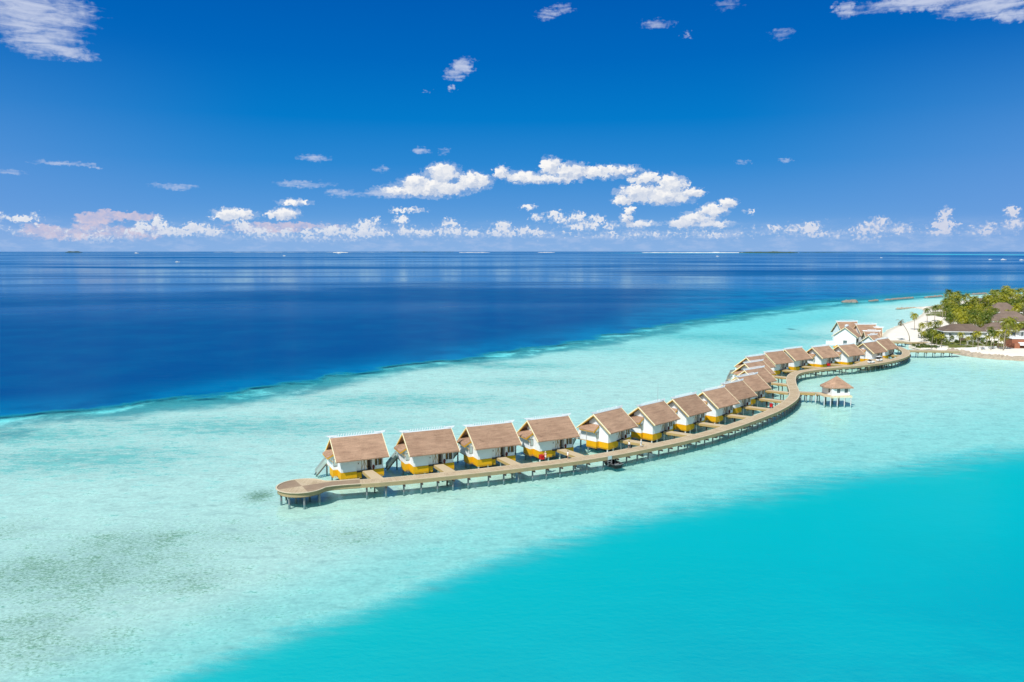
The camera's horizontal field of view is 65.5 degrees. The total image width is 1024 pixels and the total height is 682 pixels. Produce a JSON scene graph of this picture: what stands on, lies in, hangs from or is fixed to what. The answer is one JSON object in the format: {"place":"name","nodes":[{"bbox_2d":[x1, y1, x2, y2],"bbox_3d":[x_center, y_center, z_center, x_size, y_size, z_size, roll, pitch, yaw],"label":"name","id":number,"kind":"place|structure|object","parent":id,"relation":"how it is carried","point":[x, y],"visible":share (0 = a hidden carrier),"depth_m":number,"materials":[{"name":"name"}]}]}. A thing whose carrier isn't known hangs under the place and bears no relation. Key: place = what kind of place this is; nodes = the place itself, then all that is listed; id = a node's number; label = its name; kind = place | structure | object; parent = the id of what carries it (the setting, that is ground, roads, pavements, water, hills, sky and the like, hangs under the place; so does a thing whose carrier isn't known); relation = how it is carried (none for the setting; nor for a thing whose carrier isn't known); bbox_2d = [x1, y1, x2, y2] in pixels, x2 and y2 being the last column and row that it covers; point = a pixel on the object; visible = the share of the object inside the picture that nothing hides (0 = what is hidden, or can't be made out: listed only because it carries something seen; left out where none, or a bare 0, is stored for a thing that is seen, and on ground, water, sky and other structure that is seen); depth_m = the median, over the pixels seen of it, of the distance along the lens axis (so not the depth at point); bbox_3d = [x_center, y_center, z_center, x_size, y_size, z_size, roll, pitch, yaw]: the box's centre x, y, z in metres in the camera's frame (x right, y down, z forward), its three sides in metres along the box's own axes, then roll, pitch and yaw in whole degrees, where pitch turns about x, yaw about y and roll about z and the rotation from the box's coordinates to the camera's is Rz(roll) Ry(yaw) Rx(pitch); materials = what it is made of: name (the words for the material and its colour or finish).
{"place":"outdoors","nodes":[
{"label":"outdoors","id":0,"kind":"place"},
{"bbox_2d":[459,252,489,252],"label":"sandbank","id":1,"kind":"structure","parent":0,"point":[474,252],"depth_m":16272.95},
{"bbox_2d":[0,251,1023,681],"bbox_3d":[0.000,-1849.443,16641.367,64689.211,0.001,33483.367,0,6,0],"label":"sea water","id":2,"kind":"structure","parent":0,"point":[904,575],"depth_m":143.56,"materials":[{"name":"blue liquid"}]},
{"bbox_2d":[314,430,389,492],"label":"water bungalow","id":3,"kind":"object","parent":2,"relation":"on","point":[353,456],"visible":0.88,"depth_m":156.03,"materials":[{"name":"yellow paint"}]},
{"bbox_2d":[385,425,459,485],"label":"water bungalow","id":4,"kind":"object","parent":2,"relation":"on","point":[417,451],"visible":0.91,"depth_m":160.41,"materials":[{"name":"yellow paint"}]},
{"bbox_2d":[453,420,521,477],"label":"water bungalow","id":5,"kind":"object","parent":2,"relation":"on","point":[489,444],"visible":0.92,"depth_m":165.84,"materials":[{"name":"yellow paint"}]},
{"bbox_2d":[469,446,472,453],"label":"window","id":6,"kind":"structure","parent":5,"relation":"in","point":[470,448],"depth_m":165.84,"materials":[{"name":"grey glass"}]},
{"bbox_2d":[515,413,584,468],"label":"water bungalow","id":7,"kind":"object","parent":2,"relation":"on","point":[551,436],"visible":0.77,"depth_m":172.53,"materials":[{"name":"brown paint"}]},
{"bbox_2d":[275,346,910,509],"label":"boardwalk","id":8,"kind":"structure","parent":2,"relation":"on","point":[303,488],"depth_m":162.29,"materials":[{"name":"brown wood"}]},
{"bbox_2d":[539,453,544,460],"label":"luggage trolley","id":9,"kind":"object","parent":8,"relation":"on","point":[541,456],"visible":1,"depth_m":162.18,"materials":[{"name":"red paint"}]},
{"bbox_2d":[853,357,886,364],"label":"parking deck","id":10,"kind":"structure","parent":8,"relation":"attached to","point":[865,361],"depth_m":307.15,"materials":[{"name":"beige wood"}]},
{"bbox_2d":[573,405,651,456],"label":"water bungalow","id":11,"kind":"object","parent":2,"relation":"on","point":[607,429],"visible":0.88,"depth_m":179.93,"materials":[{"name":"brown paint"}]},
{"bbox_2d":[604,459,623,468],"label":"moored boat","id":12,"kind":"object","parent":2,"relation":"on","point":[618,464],"visible":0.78,"depth_m":165.61,"materials":[{"name":"black rubber"}]},
{"bbox_2d":[628,398,692,446],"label":"water bungalow","id":13,"kind":"object","parent":2,"relation":"on","point":[653,420],"visible":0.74,"depth_m":188.13,"materials":[{"name":"brown paint"}]},
{"bbox_2d":[667,391,724,436],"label":"water bungalow","id":14,"kind":"object","parent":2,"relation":"on","point":[689,409],"visible":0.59,"depth_m":197.78,"materials":[{"name":"brown paint"}]},
{"bbox_2d":[720,378,770,418],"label":"water bungalow","id":15,"kind":"object","parent":2,"relation":"on","point":[742,392],"visible":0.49,"depth_m":219.30,"materials":[{"name":"brown paint"}]},
{"bbox_2d":[726,353,787,382],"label":"water bungalow","id":16,"kind":"object","parent":2,"relation":"on","point":[768,362],"visible":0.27,"depth_m":275.96,"materials":[{"name":"brown paint"}]},
{"bbox_2d":[725,359,789,390],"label":"water bungalow","id":17,"kind":"object","parent":2,"relation":"on","point":[750,365],"visible":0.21,"depth_m":261.13,"materials":[{"name":"brown paint"}]},
{"bbox_2d":[731,372,785,407],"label":"water bungalow","id":18,"kind":"object","parent":2,"relation":"on","point":[756,383],"visible":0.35,"depth_m":231.78,"materials":[{"name":"brown paint"}]},
{"bbox_2d":[731,365,790,399],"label":"water bungalow","id":19,"kind":"object","parent":2,"relation":"on","point":[765,375],"visible":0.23,"depth_m":245.61,"materials":[{"name":"brown paint"}]},
{"bbox_2d":[739,251,797,252],"bbox_3d":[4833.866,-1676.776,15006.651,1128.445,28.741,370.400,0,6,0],"label":"islet trees","id":20,"kind":"object","parent":2,"relation":"on","point":[769,252],"visible":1,"depth_m":14890.59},
{"bbox_2d":[763,349,800,376],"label":"water bungalow","id":21,"kind":"object","parent":2,"relation":"on","point":[781,360],"visible":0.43,"depth_m":286.77,"materials":[{"name":"brown paint"}]},
{"bbox_2d":[780,346,821,375],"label":"water bungalow","id":22,"kind":"object","parent":2,"relation":"on","point":[799,356],"visible":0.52,"depth_m":295.66,"materials":[{"name":"brown paint"}]},
{"bbox_2d":[797,391,818,403],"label":"pavilion walkway","id":23,"kind":"structure","parent":2,"relation":"on","point":[811,394],"depth_m":239.97,"materials":[{"name":"brown wood"}]},
{"bbox_2d":[802,344,842,372],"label":"water bungalow","id":24,"kind":"object","parent":2,"relation":"on","point":[823,355],"visible":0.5,"depth_m":302.11,"materials":[{"name":"brown paint"}]},
{"bbox_2d":[815,376,853,408],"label":"pavilion","id":25,"kind":"structure","parent":2,"relation":"on","point":[837,387],"depth_m":232.73,"materials":[{"name":"white paint"}]},
{"bbox_2d":[830,320,857,340],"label":"reception hall","id":26,"kind":"structure","parent":2,"relation":"on","point":[838,326],"depth_m":373.88,"materials":[{"name":"brown paint"}]},
{"bbox_2d":[832,324,860,347],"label":"reception building","id":27,"kind":"structure","parent":2,"relation":"on","point":[847,333],"depth_m":359.99,"materials":[{"name":"white paint"}]},
{"bbox_2d":[822,341,835,345],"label":"terrace screen","id":28,"kind":"object","parent":27,"relation":"on","point":[832,343],"visible":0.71,"depth_m":357.02,"materials":[{"name":"white paint"}]},
{"bbox_2d":[841,299,858,302],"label":"rock breakwater","id":29,"kind":"object","parent":2,"relation":"on","point":[850,301],"visible":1,"depth_m":693.43,"materials":[{"name":"grey stone"}]},
{"bbox_2d":[833,342,867,370],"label":"water bungalow","id":30,"kind":"object","parent":2,"relation":"on","point":[849,354],"visible":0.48,"depth_m":307.98,"materials":[{"name":"brown paint"}]},
{"bbox_2d":[854,322,876,344],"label":"reception wing","id":31,"kind":"structure","parent":2,"relation":"on","point":[859,327],"depth_m":368.45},
{"bbox_2d":[860,333,879,341],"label":"entrance lodge","id":32,"kind":"structure","parent":2,"relation":"on","point":[871,337],"depth_m":345.74,"materials":[{"name":"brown paint"}]},
{"bbox_2d":[861,329,881,338],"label":"reception porch","id":33,"kind":"object","parent":2,"relation":"on","point":[865,333],"visible":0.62,"depth_m":356.93,"materials":[{"name":"brown paint"}]},
{"bbox_2d":[857,340,897,366],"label":"water bungalow","id":34,"kind":"object","parent":2,"relation":"on","point":[873,349],"visible":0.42,"depth_m":316.25,"materials":[{"name":"brown paint"}]},
{"bbox_2d":[874,326,883,336],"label":"corner lodge","id":35,"kind":"structure","parent":2,"relation":"on","point":[878,328],"depth_m":367.10,"materials":[{"name":"brown paint"}]},
{"bbox_2d":[875,337,909,358],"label":"water bungalow","id":36,"kind":"object","parent":2,"relation":"on","point":[888,345],"visible":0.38,"depth_m":327.54,"materials":[{"name":"brown paint"}]},
{"bbox_2d":[883,297,913,300],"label":"rock breakwater","id":37,"kind":"object","parent":2,"relation":"on","point":[899,298],"visible":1,"depth_m":739.36,"materials":[{"name":"grey stone"}]},
{"bbox_2d":[891,340,905,345],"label":"reception jetty","id":38,"kind":"object","parent":2,"relation":"on","point":[897,342],"visible":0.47,"depth_m":373.72,"materials":[{"name":"beige wood"}]},
{"bbox_2d":[906,350,959,357],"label":"island walkway","id":39,"kind":"structure","parent":2,"relation":"on","point":[937,351],"depth_m":339.90,"materials":[{"name":"beige wood"}]},
{"bbox_2d":[923,295,942,297],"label":"rock breakwater","id":40,"kind":"object","parent":2,"relation":"on","point":[934,296],"visible":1,"depth_m":772.98,"materials":[{"name":"grey stone"}]},
{"bbox_2d":[0,289,1023,681],"bbox_3d":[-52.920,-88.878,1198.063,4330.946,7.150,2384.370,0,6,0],"label":"shallow water","id":41,"kind":"structure","parent":0,"point":[154,541],"depth_m":163.71,"materials":[{"name":"teal liquid"}]},
{"bbox_2d":[698,385,751,424],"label":"water bungalow","id":42,"kind":"object","parent":41,"relation":"on","point":[720,401],"visible":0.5,"depth_m":207.76,"materials":[{"name":"brown paint"}]},
{"bbox_2d":[897,319,909,340],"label":"palm tree","id":43,"kind":"object","parent":41,"relation":"on","point":[901,323],"visible":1,"depth_m":394.29,"materials":[{"name":"green plant"}]},
{"bbox_2d":[896,307,915,309],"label":"rock groyne","id":44,"kind":"object","parent":41,"relation":"on","point":[897,308],"visible":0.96,"depth_m":620.58,"materials":[{"name":"beige stone"}]},
{"bbox_2d":[909,312,918,329],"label":"palm tree","id":45,"kind":"object","parent":41,"relation":"on","point":[913,316],"visible":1,"depth_m":437.74,"materials":[{"name":"green plant"}]},
{"bbox_2d":[906,342,928,343],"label":"beach path","id":46,"kind":"structure","parent":41,"relation":"on","point":[915,342],"depth_m":381.63,"materials":[{"name":"beige wood"}]},
{"bbox_2d":[918,322,926,338],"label":"palm tree","id":47,"kind":"object","parent":41,"relation":"on","point":[922,324],"visible":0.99,"depth_m":394.22,"materials":[{"name":"green plant"}]},
{"bbox_2d":[918,331,929,340],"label":"shrub","id":48,"kind":"object","parent":41,"relation":"on","point":[928,336],"visible":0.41,"depth_m":386.15,"materials":[{"name":"green plant"}]},
{"bbox_2d":[923,308,930,321],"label":"palm tree","id":49,"kind":"object","parent":41,"relation":"on","point":[927,310],"visible":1,"depth_m":485.28,"materials":[{"name":"green plant"}]},
{"bbox_2d":[929,329,937,347],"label":"palm tree","id":50,"kind":"object","parent":41,"relation":"on","point":[934,331],"visible":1,"depth_m":361.63,"materials":[{"name":"green plant"}]},
{"bbox_2d":[931,305,939,320],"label":"palm tree","id":51,"kind":"object","parent":41,"relation":"on","point":[935,307],"visible":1,"depth_m":491.69,"materials":[{"name":"green plant"}]},
{"bbox_2d":[931,320,939,327],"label":"palm tree","id":52,"kind":"object","parent":41,"relation":"on","point":[935,323],"visible":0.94,"depth_m":412.15,"materials":[{"name":"green plant"}]},
{"bbox_2d":[931,336,942,343],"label":"shrub","id":53,"kind":"object","parent":41,"relation":"on","point":[934,341],"visible":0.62,"depth_m":372.68,"materials":[{"name":"green plant"}]},
{"bbox_2d":[930,335,953,343],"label":"shrub","id":54,"kind":"object","parent":41,"relation":"on","point":[945,339],"visible":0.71,"depth_m":371.61,"materials":[{"name":"green plant"}]},
{"bbox_2d":[940,300,948,317],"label":"palm tree","id":55,"kind":"object","parent":41,"relation":"on","point":[941,303],"visible":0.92,"depth_m":517.12,"materials":[{"name":"green plant"}]},
{"bbox_2d":[942,305,949,319],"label":"palm tree","id":56,"kind":"object","parent":41,"relation":"on","point":[946,307],"visible":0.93,"depth_m":497.34,"materials":[{"name":"green plant"}]},
{"bbox_2d":[944,314,953,321],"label":"palm tree","id":57,"kind":"object","parent":41,"relation":"on","point":[948,317],"visible":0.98,"depth_m":417.40,"materials":[{"name":"green plant"}]},
{"bbox_2d":[952,308,962,320],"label":"palm tree","id":58,"kind":"object","parent":41,"relation":"on","point":[956,311],"visible":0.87,"depth_m":431.88,"materials":[{"name":"green plant"}]},
{"bbox_2d":[956,332,965,345],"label":"palm tree","id":59,"kind":"object","parent":41,"relation":"on","point":[961,335],"visible":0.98,"depth_m":366.98,"materials":[{"name":"green plant"}]},
{"bbox_2d":[935,324,988,341],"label":"villa","id":60,"kind":"object","parent":41,"relation":"on","point":[955,329],"visible":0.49,"depth_m":382.55,"materials":[{"name":"brown"}]},
{"bbox_2d":[957,315,968,323],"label":"palm tree","id":61,"kind":"object","parent":41,"relation":"on","point":[963,319],"visible":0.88,"depth_m":399.33,"materials":[{"name":"green plant"}]},
{"bbox_2d":[970,333,977,346],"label":"palm tree","id":62,"kind":"object","parent":41,"relation":"on","point":[971,336],"visible":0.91,"depth_m":352.42,"materials":[{"name":"green plant"}]},
{"bbox_2d":[968,315,981,324],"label":"palm tree","id":63,"kind":"object","parent":41,"relation":"on","point":[974,318],"visible":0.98,"depth_m":390.22,"materials":[{"name":"green plant"}]},
{"bbox_2d":[973,331,982,336],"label":"palm tree","id":64,"kind":"object","parent":41,"relation":"on","point":[978,333],"visible":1,"depth_m":349.61,"materials":[{"name":"green plant"}]},
{"bbox_2d":[976,321,984,326],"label":"palm tree","id":65,"kind":"object","parent":41,"relation":"on","point":[979,324],"visible":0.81,"depth_m":395.17,"materials":[{"name":"green plant"}]},
{"bbox_2d":[965,346,996,350],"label":"garden wall","id":66,"kind":"structure","parent":41,"relation":"on","point":[977,348],"depth_m":352.88,"materials":[{"name":"white paint"}]},
{"bbox_2d":[947,348,1023,360],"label":"rock seawall","id":67,"kind":"object","parent":41,"relation":"on","point":[987,356],"visible":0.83,"depth_m":333.11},
{"bbox_2d":[981,316,991,323],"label":"palm tree","id":68,"kind":"object","parent":41,"relation":"on","point":[986,321],"visible":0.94,"depth_m":397.80,"materials":[{"name":"green plant"}]},
{"bbox_2d":[981,312,994,319],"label":"palm tree","id":69,"kind":"object","parent":41,"relation":"on","point":[987,314],"visible":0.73,"depth_m":406.06,"materials":[{"name":"green plant"}]},
{"bbox_2d":[983,294,993,302],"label":"palm tree","id":70,"kind":"object","parent":41,"relation":"on","point":[986,298],"visible":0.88,"depth_m":535.54,"materials":[{"name":"green plant"}]},
{"bbox_2d":[986,329,995,349],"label":"palm tree","id":71,"kind":"object","parent":41,"relation":"on","point":[992,332],"visible":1,"depth_m":350.13,"materials":[{"name":"green plant"}]},
{"bbox_2d":[988,298,997,304],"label":"palm tree","id":72,"kind":"object","parent":41,"relation":"on","point":[992,302],"visible":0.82,"depth_m":504.34,"materials":[{"name":"green plant"}]},
{"bbox_2d":[988,291,997,297],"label":"palm tree","id":73,"kind":"object","parent":41,"relation":"on","point":[993,295],"visible":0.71,"depth_m":566.01,"materials":[{"name":"green plant"}]},
{"bbox_2d":[978,322,1008,339],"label":"villa","id":74,"kind":"object","parent":41,"relation":"on","point":[996,325],"visible":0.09,"depth_m":390.40,"materials":[{"name":"brown"}]},
{"bbox_2d":[995,329,1002,347],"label":"palm tree","id":75,"kind":"object","parent":41,"relation":"on","point":[999,333],"visible":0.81,"depth_m":356.86,"materials":[{"name":"green plant"}]},
{"bbox_2d":[984,302,1022,312],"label":"villa","id":76,"kind":"object","parent":41,"relation":"on","point":[1001,307],"visible":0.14,"depth_m":482.96,"materials":[{"name":"brown"}]},
{"bbox_2d":[999,290,1009,294],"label":"palm tree","id":77,"kind":"object","parent":41,"relation":"on","point":[1004,291],"visible":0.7,"depth_m":573.58,"materials":[{"name":"green plant"}]},
{"bbox_2d":[1002,285,1009,290],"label":"palm tree","id":78,"kind":"object","parent":41,"relation":"on","point":[1006,287],"visible":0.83,"depth_m":655.04,"materials":[{"name":"green plant"}]},
{"bbox_2d":[990,311,1023,322],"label":"villa","id":79,"kind":"object","parent":41,"relation":"on","point":[1005,314],"visible":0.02,"depth_m":418.58,"materials":[{"name":"brown"}]},
{"bbox_2d":[998,318,1016,349],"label":"palm tree","id":80,"kind":"object","parent":41,"relation":"on","point":[1007,322],"visible":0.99,"depth_m":347.40,"materials":[{"name":"green plant"}]},
{"bbox_2d":[1003,329,1013,336],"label":"palm tree","id":81,"kind":"object","parent":41,"relation":"on","point":[1008,332],"visible":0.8,"depth_m":370.17,"materials":[{"name":"green plant"}]},
{"bbox_2d":[1000,326,1023,336],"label":"villa","id":82,"kind":"object","parent":41,"relation":"on","point":[1020,333],"visible":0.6,"depth_m":378.37,"materials":[{"name":"white paint"}]},
{"bbox_2d":[1008,288,1017,294],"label":"palm tree","id":83,"kind":"object","parent":41,"relation":"on","point":[1013,291],"visible":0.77,"depth_m":620.18,"materials":[{"name":"green plant"}]},
{"bbox_2d":[1004,337,1023,347],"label":"beach bar","id":84,"kind":"object","parent":41,"relation":"on","point":[1017,342],"visible":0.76,"depth_m":358.23,"materials":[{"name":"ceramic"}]},
{"bbox_2d":[1008,298,1020,306],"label":"palm tree","id":85,"kind":"object","parent":41,"relation":"on","point":[1014,301],"visible":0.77,"depth_m":483.99,"materials":[{"name":"green plant"}]},
{"bbox_2d":[1011,323,1021,335],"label":"palm tree","id":86,"kind":"object","parent":41,"relation":"on","point":[1017,327],"visible":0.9,"depth_m":370.44,"materials":[{"name":"green plant"}]},
{"bbox_2d":[1010,293,1022,300],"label":"palm tree","id":87,"kind":"object","parent":41,"relation":"on","point":[1016,296],"visible":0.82,"depth_m":541.01,"materials":[{"name":"green plant"}]},
{"bbox_2d":[1011,304,1021,310],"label":"palm tree","id":88,"kind":"object","parent":41,"relation":"on","point":[1016,307],"visible":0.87,"depth_m":463.91,"materials":[{"name":"green plant"}]},
{"bbox_2d":[0,0,1023,251],"label":"sky","id":89,"kind":"structure","parent":0,"point":[126,125],"materials":[{"name":"blue"}]},
{"bbox_2d":[643,252,738,252],"bbox_3d":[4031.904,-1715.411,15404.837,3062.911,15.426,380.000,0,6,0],"label":"sandbank","id":90,"kind":"structure","parent":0,"point":[690,252],"depth_m":15309.39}
]}

